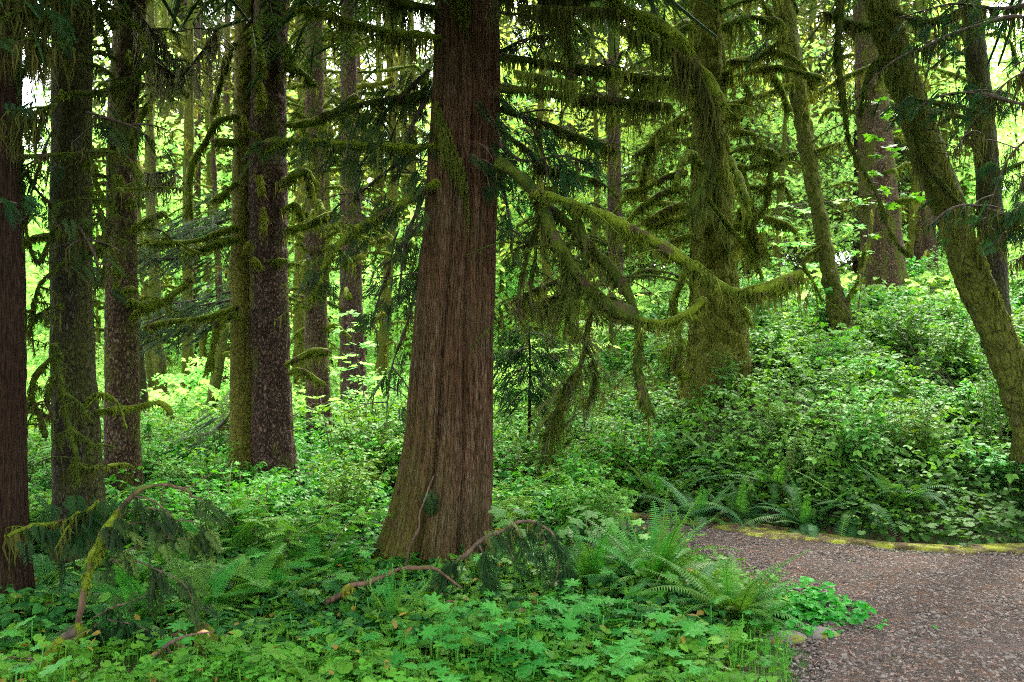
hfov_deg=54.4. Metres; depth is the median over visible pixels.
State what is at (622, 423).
berry bush
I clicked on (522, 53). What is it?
maple
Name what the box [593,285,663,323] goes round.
vine maple
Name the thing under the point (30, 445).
thicket bush
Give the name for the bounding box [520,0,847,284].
maple
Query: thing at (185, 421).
thicket bush
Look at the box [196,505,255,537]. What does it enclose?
thicket bush
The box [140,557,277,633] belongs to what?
lady fern
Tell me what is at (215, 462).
thicket bush
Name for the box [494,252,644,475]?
moss
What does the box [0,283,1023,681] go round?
ground
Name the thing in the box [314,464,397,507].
thicket bush
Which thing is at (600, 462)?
thicket bush
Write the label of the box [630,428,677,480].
berry bush
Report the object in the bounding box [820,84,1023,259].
maple
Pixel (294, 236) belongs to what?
mossy pole
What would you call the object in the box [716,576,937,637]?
path weeds
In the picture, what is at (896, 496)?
bank fern
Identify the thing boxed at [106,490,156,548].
thicket bush
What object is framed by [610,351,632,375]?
thicket bush
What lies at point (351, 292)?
purple spruce
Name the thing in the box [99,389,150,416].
thicket bush
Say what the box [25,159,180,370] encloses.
maple
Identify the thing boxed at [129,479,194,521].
thicket bush
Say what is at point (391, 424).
thicket bush
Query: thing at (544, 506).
thicket bush
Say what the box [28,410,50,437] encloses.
thicket bush
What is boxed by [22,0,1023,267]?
sky
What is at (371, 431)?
thicket bush
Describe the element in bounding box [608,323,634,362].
thicket bush
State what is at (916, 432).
berry bush
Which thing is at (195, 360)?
vine maple
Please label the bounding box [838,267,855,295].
berry bush
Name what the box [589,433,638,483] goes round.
thicket bush
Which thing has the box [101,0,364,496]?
twin spruce
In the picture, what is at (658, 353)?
thicket bush
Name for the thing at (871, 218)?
slim tree
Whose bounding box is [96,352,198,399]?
vine maple
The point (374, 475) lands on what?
thicket bush
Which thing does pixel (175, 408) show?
thicket bush
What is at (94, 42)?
conifer
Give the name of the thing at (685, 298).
berry bush
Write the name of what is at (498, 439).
thicket bush
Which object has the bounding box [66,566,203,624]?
lady fern
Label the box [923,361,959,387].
berry bush
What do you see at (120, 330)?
grey spruce
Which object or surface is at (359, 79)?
mossy pole
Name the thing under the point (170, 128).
mossy pole
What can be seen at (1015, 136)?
maple
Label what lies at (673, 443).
thicket bush
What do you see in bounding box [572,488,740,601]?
sword fern
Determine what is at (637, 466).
thicket bush
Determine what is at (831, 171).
conifer
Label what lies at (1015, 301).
berry bush
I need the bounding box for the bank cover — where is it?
[570,284,1023,497]
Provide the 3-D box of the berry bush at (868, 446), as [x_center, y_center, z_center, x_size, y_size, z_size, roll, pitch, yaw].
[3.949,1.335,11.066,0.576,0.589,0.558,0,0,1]
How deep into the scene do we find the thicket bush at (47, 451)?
13.22 m
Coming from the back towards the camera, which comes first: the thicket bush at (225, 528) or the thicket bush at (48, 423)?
the thicket bush at (48, 423)
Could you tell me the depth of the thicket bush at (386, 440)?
13.08 m
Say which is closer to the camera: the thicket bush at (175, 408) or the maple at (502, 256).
the thicket bush at (175, 408)
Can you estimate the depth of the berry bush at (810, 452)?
11.01 m
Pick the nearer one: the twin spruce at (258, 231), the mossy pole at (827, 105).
the twin spruce at (258, 231)
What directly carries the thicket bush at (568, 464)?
on the ground
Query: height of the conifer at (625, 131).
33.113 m
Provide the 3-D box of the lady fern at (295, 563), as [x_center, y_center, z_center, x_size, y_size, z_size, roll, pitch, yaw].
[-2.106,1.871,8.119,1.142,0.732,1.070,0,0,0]
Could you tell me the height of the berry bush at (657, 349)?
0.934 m
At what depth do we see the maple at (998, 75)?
27.80 m
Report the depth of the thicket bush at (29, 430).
14.18 m
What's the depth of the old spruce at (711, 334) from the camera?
14.25 m
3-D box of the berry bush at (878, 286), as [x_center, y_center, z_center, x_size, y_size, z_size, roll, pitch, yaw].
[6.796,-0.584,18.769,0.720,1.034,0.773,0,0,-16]
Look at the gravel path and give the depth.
7.43 m
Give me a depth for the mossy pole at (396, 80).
28.84 m
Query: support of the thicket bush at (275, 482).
on the ground
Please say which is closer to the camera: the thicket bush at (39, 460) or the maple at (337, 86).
the thicket bush at (39, 460)
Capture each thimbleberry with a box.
[319,571,359,586]
[479,506,537,573]
[557,505,618,552]
[605,507,649,561]
[623,571,690,606]
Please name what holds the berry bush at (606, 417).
on the ground
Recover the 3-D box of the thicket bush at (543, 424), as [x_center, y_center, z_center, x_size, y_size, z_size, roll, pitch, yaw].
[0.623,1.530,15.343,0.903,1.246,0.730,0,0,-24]
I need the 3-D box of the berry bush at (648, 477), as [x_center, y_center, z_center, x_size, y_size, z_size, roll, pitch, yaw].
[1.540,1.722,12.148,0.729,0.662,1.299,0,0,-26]
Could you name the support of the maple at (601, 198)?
on the ground
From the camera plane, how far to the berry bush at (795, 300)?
20.04 m
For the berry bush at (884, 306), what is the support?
on the ground
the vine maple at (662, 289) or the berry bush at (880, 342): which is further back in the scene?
the vine maple at (662, 289)
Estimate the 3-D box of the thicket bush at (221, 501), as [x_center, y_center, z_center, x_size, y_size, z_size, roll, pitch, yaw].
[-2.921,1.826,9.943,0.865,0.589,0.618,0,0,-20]
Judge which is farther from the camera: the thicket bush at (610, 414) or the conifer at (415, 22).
the conifer at (415, 22)
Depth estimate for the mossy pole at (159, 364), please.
24.58 m
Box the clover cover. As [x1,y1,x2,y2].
[0,591,796,681]
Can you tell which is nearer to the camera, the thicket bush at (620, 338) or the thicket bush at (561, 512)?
the thicket bush at (561, 512)
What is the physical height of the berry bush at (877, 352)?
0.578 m
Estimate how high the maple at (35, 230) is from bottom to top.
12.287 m
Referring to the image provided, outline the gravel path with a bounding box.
[542,517,1023,681]
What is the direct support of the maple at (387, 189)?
on the ground
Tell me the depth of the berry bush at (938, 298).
18.20 m
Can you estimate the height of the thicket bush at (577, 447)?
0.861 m
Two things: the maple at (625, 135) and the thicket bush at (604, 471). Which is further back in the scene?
the maple at (625, 135)
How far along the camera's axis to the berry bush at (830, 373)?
12.56 m
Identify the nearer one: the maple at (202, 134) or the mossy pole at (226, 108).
the mossy pole at (226, 108)
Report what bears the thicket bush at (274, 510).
on the ground
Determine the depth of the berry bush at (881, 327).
16.17 m
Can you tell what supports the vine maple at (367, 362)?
on the ground
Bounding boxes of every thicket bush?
[27,413,50,454]
[27,428,51,475]
[27,432,50,494]
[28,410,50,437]
[28,422,103,444]
[28,428,38,454]
[28,429,50,470]
[28,454,50,491]
[28,472,51,506]
[28,491,51,555]
[29,485,51,519]
[31,471,47,491]
[37,444,51,484]
[37,445,51,489]
[48,487,138,518]
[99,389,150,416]
[101,420,153,442]
[101,420,173,455]
[103,423,176,438]
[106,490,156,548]
[109,509,135,551]
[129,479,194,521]
[131,479,224,531]
[140,405,156,426]
[140,410,200,439]
[140,428,177,490]
[141,417,184,450]
[141,445,181,480]
[143,457,226,493]
[144,424,226,468]
[146,511,225,541]
[147,408,192,445]
[150,458,205,502]
[153,439,208,474]
[154,403,191,423]
[160,391,204,412]
[160,412,206,434]
[168,491,222,525]
[173,392,203,411]
[177,408,219,431]
[177,461,291,555]
[180,411,204,433]
[182,441,249,493]
[185,456,226,480]
[185,504,256,538]
[186,491,252,519]
[188,429,229,466]
[194,391,229,455]
[195,389,227,411]
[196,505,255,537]
[201,490,252,507]
[206,407,229,432]
[209,461,283,495]
[217,489,264,509]
[223,495,394,565]
[227,422,313,443]
[232,473,291,537]
[237,473,300,512]
[293,421,306,432]
[293,423,306,438]
[297,392,345,428]
[299,394,407,470]
[305,452,378,538]
[312,415,372,463]
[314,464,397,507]
[315,454,372,483]
[322,459,396,505]
[325,431,404,494]
[332,400,363,426]
[332,404,363,436]
[336,439,402,495]
[347,394,389,421]
[354,401,405,448]
[356,414,403,460]
[357,399,406,436]
[358,395,406,436]
[362,420,397,448]
[362,430,403,484]
[369,392,398,417]
[491,487,543,537]
[492,465,524,499]
[492,486,559,526]
[493,401,536,425]
[493,410,517,431]
[493,413,536,443]
[493,419,514,445]
[493,426,524,450]
[493,430,541,487]
[493,435,555,480]
[493,436,583,495]
[493,437,526,456]
[493,479,543,499]
[494,471,541,506]
[495,418,545,451]
[495,501,547,525]
[504,426,570,481]
[506,416,542,445]
[506,435,600,472]
[514,405,546,431]
[524,463,567,488]
[525,403,580,452]
[529,465,578,484]
[532,477,603,517]
[533,482,551,518]
[535,424,605,453]
[537,439,583,484]
[539,487,575,518]
[540,477,589,541]
[541,471,641,517]
[542,407,610,453]
[549,482,636,533]
[551,457,626,509]
[552,455,612,509]
[555,459,615,482]
[564,427,593,450]
[564,444,605,471]
[571,388,588,419]
[571,482,620,542]
[574,401,620,440]
[576,425,615,461]
[579,372,615,393]
[587,496,629,531]
[589,425,667,487]
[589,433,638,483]
[593,342,628,373]
[595,344,631,379]
[599,395,635,416]
[600,371,633,398]
[600,391,633,410]
[603,461,643,488]
[607,336,633,383]
[607,389,636,415]
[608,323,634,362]
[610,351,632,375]
[611,395,652,434]
[619,332,657,379]
[625,451,673,484]
[643,425,685,470]
[647,341,669,372]
[653,395,698,437]
[654,320,688,387]
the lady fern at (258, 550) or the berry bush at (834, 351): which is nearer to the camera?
the lady fern at (258, 550)
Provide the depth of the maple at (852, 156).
52.42 m
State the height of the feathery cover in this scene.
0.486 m
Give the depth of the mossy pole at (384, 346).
24.46 m
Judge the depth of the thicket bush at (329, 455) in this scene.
12.80 m
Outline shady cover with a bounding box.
[0,475,726,655]
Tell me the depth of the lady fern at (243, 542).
8.78 m
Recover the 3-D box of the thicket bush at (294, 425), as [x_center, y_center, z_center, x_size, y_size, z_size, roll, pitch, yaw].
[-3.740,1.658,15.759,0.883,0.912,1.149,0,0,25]
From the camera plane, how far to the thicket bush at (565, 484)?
11.09 m
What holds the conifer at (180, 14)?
on the ground
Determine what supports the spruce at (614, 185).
on the ground
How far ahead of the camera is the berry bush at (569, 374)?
20.78 m
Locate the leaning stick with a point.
(409, 548)
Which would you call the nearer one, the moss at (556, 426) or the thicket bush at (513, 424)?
the moss at (556, 426)
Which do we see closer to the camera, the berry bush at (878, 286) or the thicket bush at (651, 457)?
the thicket bush at (651, 457)
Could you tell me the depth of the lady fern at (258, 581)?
7.65 m
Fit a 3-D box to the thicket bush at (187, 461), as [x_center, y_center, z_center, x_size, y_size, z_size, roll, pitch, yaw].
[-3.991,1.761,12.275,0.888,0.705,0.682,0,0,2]
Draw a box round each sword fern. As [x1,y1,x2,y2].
[505,532,579,583]
[509,503,667,612]
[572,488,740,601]
[621,554,761,617]
[636,543,827,626]
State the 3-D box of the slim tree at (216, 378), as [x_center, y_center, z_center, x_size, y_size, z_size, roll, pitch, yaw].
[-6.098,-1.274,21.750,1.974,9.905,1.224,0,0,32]
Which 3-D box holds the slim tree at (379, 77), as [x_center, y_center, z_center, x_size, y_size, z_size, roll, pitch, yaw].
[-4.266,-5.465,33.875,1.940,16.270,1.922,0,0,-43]
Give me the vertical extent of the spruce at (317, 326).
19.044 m
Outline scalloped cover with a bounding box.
[0,546,800,681]
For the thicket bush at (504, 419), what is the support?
on the ground
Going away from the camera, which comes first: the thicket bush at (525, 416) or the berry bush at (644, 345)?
the thicket bush at (525, 416)
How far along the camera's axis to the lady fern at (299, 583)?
7.59 m
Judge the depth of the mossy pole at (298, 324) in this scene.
23.28 m
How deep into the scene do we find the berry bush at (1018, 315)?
16.38 m
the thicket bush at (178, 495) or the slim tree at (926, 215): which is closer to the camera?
the thicket bush at (178, 495)
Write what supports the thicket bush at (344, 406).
on the ground
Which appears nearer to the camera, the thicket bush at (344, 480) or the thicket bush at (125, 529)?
the thicket bush at (125, 529)
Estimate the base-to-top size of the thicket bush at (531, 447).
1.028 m
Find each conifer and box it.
[26,27,108,306]
[36,39,96,163]
[92,0,205,314]
[92,2,179,344]
[137,0,234,340]
[158,0,231,291]
[179,0,294,350]
[286,3,386,312]
[288,3,339,266]
[331,0,433,340]
[386,0,537,345]
[495,0,637,316]
[495,1,579,332]
[495,9,522,314]
[538,7,641,275]
[574,1,739,278]
[582,0,793,304]
[663,0,851,285]
[664,6,793,274]
[735,8,800,246]
[761,0,854,265]
[761,5,851,265]
[783,0,912,280]
[788,2,939,268]
[839,0,943,270]
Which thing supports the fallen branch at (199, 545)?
on the ground
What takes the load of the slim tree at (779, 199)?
on the ground
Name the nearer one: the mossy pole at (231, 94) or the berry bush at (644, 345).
the berry bush at (644, 345)
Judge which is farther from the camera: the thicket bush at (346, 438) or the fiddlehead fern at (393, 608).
the thicket bush at (346, 438)
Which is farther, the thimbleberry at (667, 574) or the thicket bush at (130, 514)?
the thicket bush at (130, 514)
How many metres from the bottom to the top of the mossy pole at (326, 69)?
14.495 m
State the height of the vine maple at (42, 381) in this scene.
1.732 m
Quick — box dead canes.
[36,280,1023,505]
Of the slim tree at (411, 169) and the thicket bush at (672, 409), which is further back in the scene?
the slim tree at (411, 169)
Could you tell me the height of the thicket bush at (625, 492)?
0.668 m
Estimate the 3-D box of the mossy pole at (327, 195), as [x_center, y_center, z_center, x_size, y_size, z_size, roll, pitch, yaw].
[-4.717,-3.602,25.005,1.684,11.750,1.897,0,0,-41]
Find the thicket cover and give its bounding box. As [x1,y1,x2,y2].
[27,335,766,548]
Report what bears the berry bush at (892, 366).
on the ground
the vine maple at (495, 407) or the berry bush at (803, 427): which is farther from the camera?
the vine maple at (495, 407)
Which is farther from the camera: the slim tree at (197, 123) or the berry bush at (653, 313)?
the slim tree at (197, 123)
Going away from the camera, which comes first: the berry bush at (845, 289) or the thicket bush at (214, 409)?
the thicket bush at (214, 409)
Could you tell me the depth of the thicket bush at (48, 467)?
11.36 m
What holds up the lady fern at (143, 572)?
on the ground
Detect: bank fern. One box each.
[623,460,722,512]
[629,429,709,466]
[630,473,744,532]
[660,427,749,485]
[679,471,785,529]
[722,460,818,514]
[737,472,857,536]
[779,415,890,479]
[793,469,927,536]
[837,463,963,537]
[877,410,993,459]
[926,393,1006,430]
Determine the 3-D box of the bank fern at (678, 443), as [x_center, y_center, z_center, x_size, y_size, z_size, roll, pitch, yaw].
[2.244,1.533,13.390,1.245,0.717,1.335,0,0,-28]
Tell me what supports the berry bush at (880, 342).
on the ground
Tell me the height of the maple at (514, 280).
13.084 m
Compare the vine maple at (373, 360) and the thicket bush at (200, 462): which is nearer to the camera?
the thicket bush at (200, 462)
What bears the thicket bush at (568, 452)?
on the ground
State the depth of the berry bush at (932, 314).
17.45 m
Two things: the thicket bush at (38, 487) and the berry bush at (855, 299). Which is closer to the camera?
the thicket bush at (38, 487)
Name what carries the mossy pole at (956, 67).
on the ground
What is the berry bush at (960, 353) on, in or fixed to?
on the ground
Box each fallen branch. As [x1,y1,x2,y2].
[51,472,232,656]
[312,566,461,619]
[421,518,578,602]
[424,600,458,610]
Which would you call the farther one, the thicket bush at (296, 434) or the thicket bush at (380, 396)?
the thicket bush at (380, 396)
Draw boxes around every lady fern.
[0,589,101,626]
[0,591,64,614]
[0,612,88,649]
[33,554,80,588]
[55,554,169,600]
[57,600,166,651]
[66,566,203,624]
[89,579,141,598]
[118,524,231,572]
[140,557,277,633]
[142,524,249,559]
[165,515,273,569]
[189,543,301,620]
[192,519,325,585]
[220,517,306,558]
[228,560,333,616]
[246,515,341,575]
[278,540,370,578]
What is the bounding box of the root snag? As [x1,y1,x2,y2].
[1,628,86,677]
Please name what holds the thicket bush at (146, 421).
on the ground
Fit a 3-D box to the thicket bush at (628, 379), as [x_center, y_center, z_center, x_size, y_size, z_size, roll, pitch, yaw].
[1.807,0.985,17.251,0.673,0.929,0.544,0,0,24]
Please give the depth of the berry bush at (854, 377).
12.97 m
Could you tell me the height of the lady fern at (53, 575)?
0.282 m
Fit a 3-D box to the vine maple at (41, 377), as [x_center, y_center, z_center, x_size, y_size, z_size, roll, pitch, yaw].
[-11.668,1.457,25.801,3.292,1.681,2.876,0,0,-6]
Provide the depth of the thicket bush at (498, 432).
16.01 m
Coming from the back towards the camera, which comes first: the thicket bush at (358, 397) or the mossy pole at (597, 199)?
the mossy pole at (597, 199)
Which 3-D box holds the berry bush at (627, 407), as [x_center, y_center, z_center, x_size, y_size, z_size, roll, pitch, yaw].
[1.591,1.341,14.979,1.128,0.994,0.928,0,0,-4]
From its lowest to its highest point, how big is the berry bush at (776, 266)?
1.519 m
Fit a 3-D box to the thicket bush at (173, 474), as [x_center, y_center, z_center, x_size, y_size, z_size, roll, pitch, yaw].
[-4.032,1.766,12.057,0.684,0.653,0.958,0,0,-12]
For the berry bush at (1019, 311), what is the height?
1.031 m
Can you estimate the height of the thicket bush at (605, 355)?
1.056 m
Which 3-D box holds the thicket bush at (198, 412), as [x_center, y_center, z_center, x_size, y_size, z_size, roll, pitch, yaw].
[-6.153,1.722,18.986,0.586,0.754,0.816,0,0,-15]
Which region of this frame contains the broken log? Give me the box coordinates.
[172,621,250,645]
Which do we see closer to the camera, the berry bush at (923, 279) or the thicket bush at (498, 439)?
the thicket bush at (498, 439)
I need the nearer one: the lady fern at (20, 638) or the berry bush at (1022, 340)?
the lady fern at (20, 638)
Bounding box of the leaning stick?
[404,476,433,565]
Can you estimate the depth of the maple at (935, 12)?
47.88 m
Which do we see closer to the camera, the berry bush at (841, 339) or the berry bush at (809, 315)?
the berry bush at (841, 339)
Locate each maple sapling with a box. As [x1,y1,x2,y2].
[292,395,347,470]
[328,309,375,430]
[547,277,647,463]
[751,196,873,333]
[855,96,925,317]
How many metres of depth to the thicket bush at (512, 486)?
10.80 m
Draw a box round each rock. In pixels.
[761,633,782,643]
[776,629,806,643]
[800,626,839,638]
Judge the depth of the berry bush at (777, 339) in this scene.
15.34 m
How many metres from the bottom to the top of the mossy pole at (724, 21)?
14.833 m
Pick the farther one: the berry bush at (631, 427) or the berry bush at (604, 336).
the berry bush at (604, 336)
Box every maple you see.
[24,84,104,310]
[24,152,46,313]
[25,24,334,385]
[25,153,103,359]
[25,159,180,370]
[25,211,104,353]
[26,167,224,355]
[26,333,152,393]
[26,356,101,398]
[27,321,103,358]
[27,350,44,383]
[27,365,49,399]
[27,367,103,397]
[27,373,156,417]
[41,90,411,368]
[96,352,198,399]
[141,41,333,301]
[147,363,229,411]
[150,340,292,409]
[155,4,424,256]
[168,356,229,392]
[212,177,394,353]
[216,204,506,392]
[217,385,304,429]
[290,354,401,396]
[294,63,400,279]
[330,355,395,391]
[332,131,427,310]
[333,54,641,357]
[333,340,391,377]
[338,234,497,348]
[340,365,409,414]
[360,0,659,375]
[363,48,622,317]
[366,340,410,397]
[368,345,404,386]
[426,85,629,283]
[493,335,546,388]
[493,339,569,420]
[493,387,550,422]
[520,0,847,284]
[524,354,586,390]
[546,115,684,285]
[571,0,945,279]
[581,0,852,239]
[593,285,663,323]
[632,266,685,296]
[635,281,689,312]
[728,0,876,351]
[741,254,809,276]
[761,95,906,267]
[788,30,1023,255]
[796,0,1023,462]
[798,1,1019,223]
[799,0,1023,258]
[799,79,1023,271]
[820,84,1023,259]
[925,0,1023,370]
[938,28,1023,268]
[938,247,947,270]
[939,252,1022,279]
[940,48,1023,269]
[961,5,1023,229]
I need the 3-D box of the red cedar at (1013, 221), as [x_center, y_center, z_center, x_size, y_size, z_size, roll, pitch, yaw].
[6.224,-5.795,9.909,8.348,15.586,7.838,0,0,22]
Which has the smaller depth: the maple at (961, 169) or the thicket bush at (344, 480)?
the thicket bush at (344, 480)
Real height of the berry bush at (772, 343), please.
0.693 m
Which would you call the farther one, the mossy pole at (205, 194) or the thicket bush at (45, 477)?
the mossy pole at (205, 194)
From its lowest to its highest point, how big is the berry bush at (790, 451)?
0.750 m
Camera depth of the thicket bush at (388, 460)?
12.31 m
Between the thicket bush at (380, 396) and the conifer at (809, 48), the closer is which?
the thicket bush at (380, 396)
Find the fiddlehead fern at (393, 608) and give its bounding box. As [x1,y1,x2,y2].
[362,563,431,619]
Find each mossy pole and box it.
[94,0,204,410]
[137,76,174,293]
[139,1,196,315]
[142,0,184,377]
[142,57,183,385]
[154,48,203,368]
[155,96,179,355]
[156,33,184,282]
[170,32,230,373]
[183,49,232,349]
[194,0,234,289]
[218,59,233,370]
[286,3,339,421]
[286,16,337,324]
[286,60,339,368]
[287,80,333,329]
[323,33,339,366]
[324,1,389,356]
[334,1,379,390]
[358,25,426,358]
[359,101,397,358]
[361,17,422,401]
[362,118,394,356]
[364,74,398,339]
[365,23,433,387]
[496,141,523,345]
[507,23,579,373]
[516,41,555,348]
[529,111,560,333]
[563,80,582,256]
[574,25,607,339]
[588,17,637,239]
[620,28,648,273]
[642,5,682,285]
[722,0,759,232]
[788,1,842,266]
[816,26,848,221]
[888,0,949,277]
[891,0,959,271]
[895,0,937,232]
[905,0,962,246]
[927,0,975,263]
[929,0,974,180]
[938,0,988,247]
[947,11,987,203]
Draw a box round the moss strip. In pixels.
[612,511,1023,555]
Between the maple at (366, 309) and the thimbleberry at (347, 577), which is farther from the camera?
the maple at (366, 309)
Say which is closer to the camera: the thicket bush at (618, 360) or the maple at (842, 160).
the thicket bush at (618, 360)
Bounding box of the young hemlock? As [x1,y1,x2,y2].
[493,325,584,444]
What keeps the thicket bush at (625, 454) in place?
on the ground
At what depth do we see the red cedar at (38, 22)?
7.20 m
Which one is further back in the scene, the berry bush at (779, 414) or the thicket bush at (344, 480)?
the berry bush at (779, 414)
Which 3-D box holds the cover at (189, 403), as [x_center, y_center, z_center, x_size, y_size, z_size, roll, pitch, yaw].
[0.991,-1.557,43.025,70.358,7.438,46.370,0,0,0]
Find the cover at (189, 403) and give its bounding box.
[26,260,1023,417]
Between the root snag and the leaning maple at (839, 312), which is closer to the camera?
the root snag
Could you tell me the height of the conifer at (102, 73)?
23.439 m
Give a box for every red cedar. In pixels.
[0,0,249,594]
[0,0,982,572]
[743,0,1023,301]
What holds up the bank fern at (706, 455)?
on the ground
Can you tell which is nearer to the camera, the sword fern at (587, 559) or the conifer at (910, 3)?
the sword fern at (587, 559)
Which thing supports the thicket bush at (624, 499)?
on the ground
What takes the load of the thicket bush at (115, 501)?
on the ground
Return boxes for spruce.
[15,0,312,576]
[44,0,237,508]
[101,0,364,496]
[150,0,434,449]
[219,0,429,420]
[499,0,688,351]
[508,0,824,421]
[722,0,967,297]
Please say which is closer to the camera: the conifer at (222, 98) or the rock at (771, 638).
the rock at (771, 638)
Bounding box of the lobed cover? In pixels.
[0,543,800,681]
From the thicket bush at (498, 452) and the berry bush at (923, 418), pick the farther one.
the thicket bush at (498, 452)
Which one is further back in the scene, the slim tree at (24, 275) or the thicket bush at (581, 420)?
the thicket bush at (581, 420)
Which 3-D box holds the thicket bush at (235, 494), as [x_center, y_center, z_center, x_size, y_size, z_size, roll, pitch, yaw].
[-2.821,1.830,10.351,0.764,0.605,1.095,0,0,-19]
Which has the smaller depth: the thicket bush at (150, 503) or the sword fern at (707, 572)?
the sword fern at (707, 572)
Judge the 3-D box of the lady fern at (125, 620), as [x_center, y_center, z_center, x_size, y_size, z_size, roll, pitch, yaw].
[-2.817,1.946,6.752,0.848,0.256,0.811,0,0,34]
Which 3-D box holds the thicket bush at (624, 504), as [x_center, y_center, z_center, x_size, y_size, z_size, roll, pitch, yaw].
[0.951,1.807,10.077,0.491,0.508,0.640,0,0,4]
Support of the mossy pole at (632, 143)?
on the ground
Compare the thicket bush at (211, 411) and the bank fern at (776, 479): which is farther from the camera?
the thicket bush at (211, 411)
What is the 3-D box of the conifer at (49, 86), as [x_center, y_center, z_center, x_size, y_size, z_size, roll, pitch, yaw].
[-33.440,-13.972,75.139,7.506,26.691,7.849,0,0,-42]
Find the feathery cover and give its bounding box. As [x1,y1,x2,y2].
[0,520,788,681]
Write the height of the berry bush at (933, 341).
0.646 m
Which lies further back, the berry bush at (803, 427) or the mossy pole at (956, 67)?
the mossy pole at (956, 67)
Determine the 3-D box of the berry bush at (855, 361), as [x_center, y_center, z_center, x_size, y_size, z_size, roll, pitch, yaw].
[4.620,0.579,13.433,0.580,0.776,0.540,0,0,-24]
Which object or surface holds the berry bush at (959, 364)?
on the ground
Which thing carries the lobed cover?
on the ground
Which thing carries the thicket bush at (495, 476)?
on the ground
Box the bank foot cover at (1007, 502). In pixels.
[606,417,1023,545]
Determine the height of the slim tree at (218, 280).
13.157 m
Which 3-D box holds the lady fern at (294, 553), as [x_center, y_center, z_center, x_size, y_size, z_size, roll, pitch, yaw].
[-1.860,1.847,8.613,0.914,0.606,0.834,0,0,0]
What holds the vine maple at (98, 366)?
on the ground
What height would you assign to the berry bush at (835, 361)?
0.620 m
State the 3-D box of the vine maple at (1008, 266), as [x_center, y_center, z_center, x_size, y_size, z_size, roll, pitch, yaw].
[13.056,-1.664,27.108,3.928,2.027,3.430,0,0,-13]
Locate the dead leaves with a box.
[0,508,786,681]
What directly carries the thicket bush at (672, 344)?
on the ground
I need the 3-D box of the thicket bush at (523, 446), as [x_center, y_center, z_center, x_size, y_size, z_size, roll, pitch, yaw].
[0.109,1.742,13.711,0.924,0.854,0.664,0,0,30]
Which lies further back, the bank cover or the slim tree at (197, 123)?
the slim tree at (197, 123)
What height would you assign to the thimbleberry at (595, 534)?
0.663 m
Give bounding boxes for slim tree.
[12,3,27,453]
[137,81,176,390]
[137,160,169,415]
[156,0,229,390]
[161,0,233,390]
[177,5,202,385]
[197,74,233,391]
[205,234,230,412]
[359,0,430,371]
[362,5,400,338]
[751,28,825,277]
[854,49,884,297]
[909,35,949,281]
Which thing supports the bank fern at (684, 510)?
on the ground
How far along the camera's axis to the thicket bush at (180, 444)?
13.88 m
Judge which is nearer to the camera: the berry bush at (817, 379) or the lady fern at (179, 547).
the lady fern at (179, 547)
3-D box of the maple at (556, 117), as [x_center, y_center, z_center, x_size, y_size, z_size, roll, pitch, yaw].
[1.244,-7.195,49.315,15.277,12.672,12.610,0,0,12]
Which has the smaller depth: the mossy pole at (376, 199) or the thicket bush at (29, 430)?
the thicket bush at (29, 430)
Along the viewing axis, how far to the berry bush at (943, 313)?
17.70 m
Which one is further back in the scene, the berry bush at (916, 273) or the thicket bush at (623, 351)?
the berry bush at (916, 273)
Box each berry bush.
[522,419,586,450]
[555,361,593,402]
[572,410,633,437]
[575,341,620,389]
[577,383,633,418]
[581,397,644,430]
[586,417,630,448]
[588,413,618,444]
[594,453,669,502]
[595,390,652,418]
[595,417,655,481]
[596,333,608,347]
[603,402,693,454]
[625,337,655,364]
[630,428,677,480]
[631,421,655,443]
[639,303,671,338]
[644,313,687,358]
[644,332,687,380]
[675,273,688,300]
[706,350,746,406]
[739,419,759,433]
[740,274,777,336]
[744,406,844,452]
[745,307,777,341]
[747,366,787,392]
[749,325,796,376]
[749,344,825,382]
[750,337,814,372]
[756,402,787,440]
[761,261,792,311]
[766,422,816,476]
[790,415,823,436]
[791,299,824,329]
[792,298,855,332]
[793,429,835,485]
[796,271,842,298]
[801,317,865,371]
[801,373,827,394]
[802,368,852,428]
[804,336,864,379]
[805,344,846,358]
[806,280,860,333]
[806,298,873,312]
[807,305,858,331]
[808,313,886,338]
[811,354,906,403]
[812,382,899,476]
[817,285,887,320]
[817,358,881,379]
[817,390,856,441]
[828,364,929,415]
[833,355,877,383]
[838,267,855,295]
[839,328,896,356]
[842,287,869,301]
[842,435,898,485]
[849,331,894,352]
[853,342,892,370]
[855,307,899,353]
[856,282,893,312]
[858,401,922,470]
[865,289,916,323]
[867,282,926,300]
[868,298,946,333]
[871,400,948,441]
[875,304,952,354]
[878,301,941,376]
[880,284,935,315]
[880,397,959,466]
[883,295,953,327]
[885,303,940,369]
[887,383,952,472]
[902,427,962,471]
[905,254,935,288]
[908,274,951,294]
[910,375,1001,429]
[914,246,948,288]
[914,291,957,311]
[921,328,944,358]
[923,276,952,290]
[923,306,982,377]
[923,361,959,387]
[924,291,972,334]
[927,298,966,325]
[927,321,975,388]
[930,268,956,288]
[932,311,955,336]
[944,394,999,429]
[949,352,986,385]
[951,436,1023,495]
[952,452,1023,495]
[964,359,1009,457]
[976,322,1023,341]
[981,361,996,394]
[989,375,1011,441]
[1008,270,1023,313]
[1010,294,1022,313]
[1011,305,1023,327]
[1013,324,1023,345]
[1014,309,1023,341]
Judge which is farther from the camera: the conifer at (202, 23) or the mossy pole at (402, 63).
the conifer at (202, 23)
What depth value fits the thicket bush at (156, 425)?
15.23 m
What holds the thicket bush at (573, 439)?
on the ground
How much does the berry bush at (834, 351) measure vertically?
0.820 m

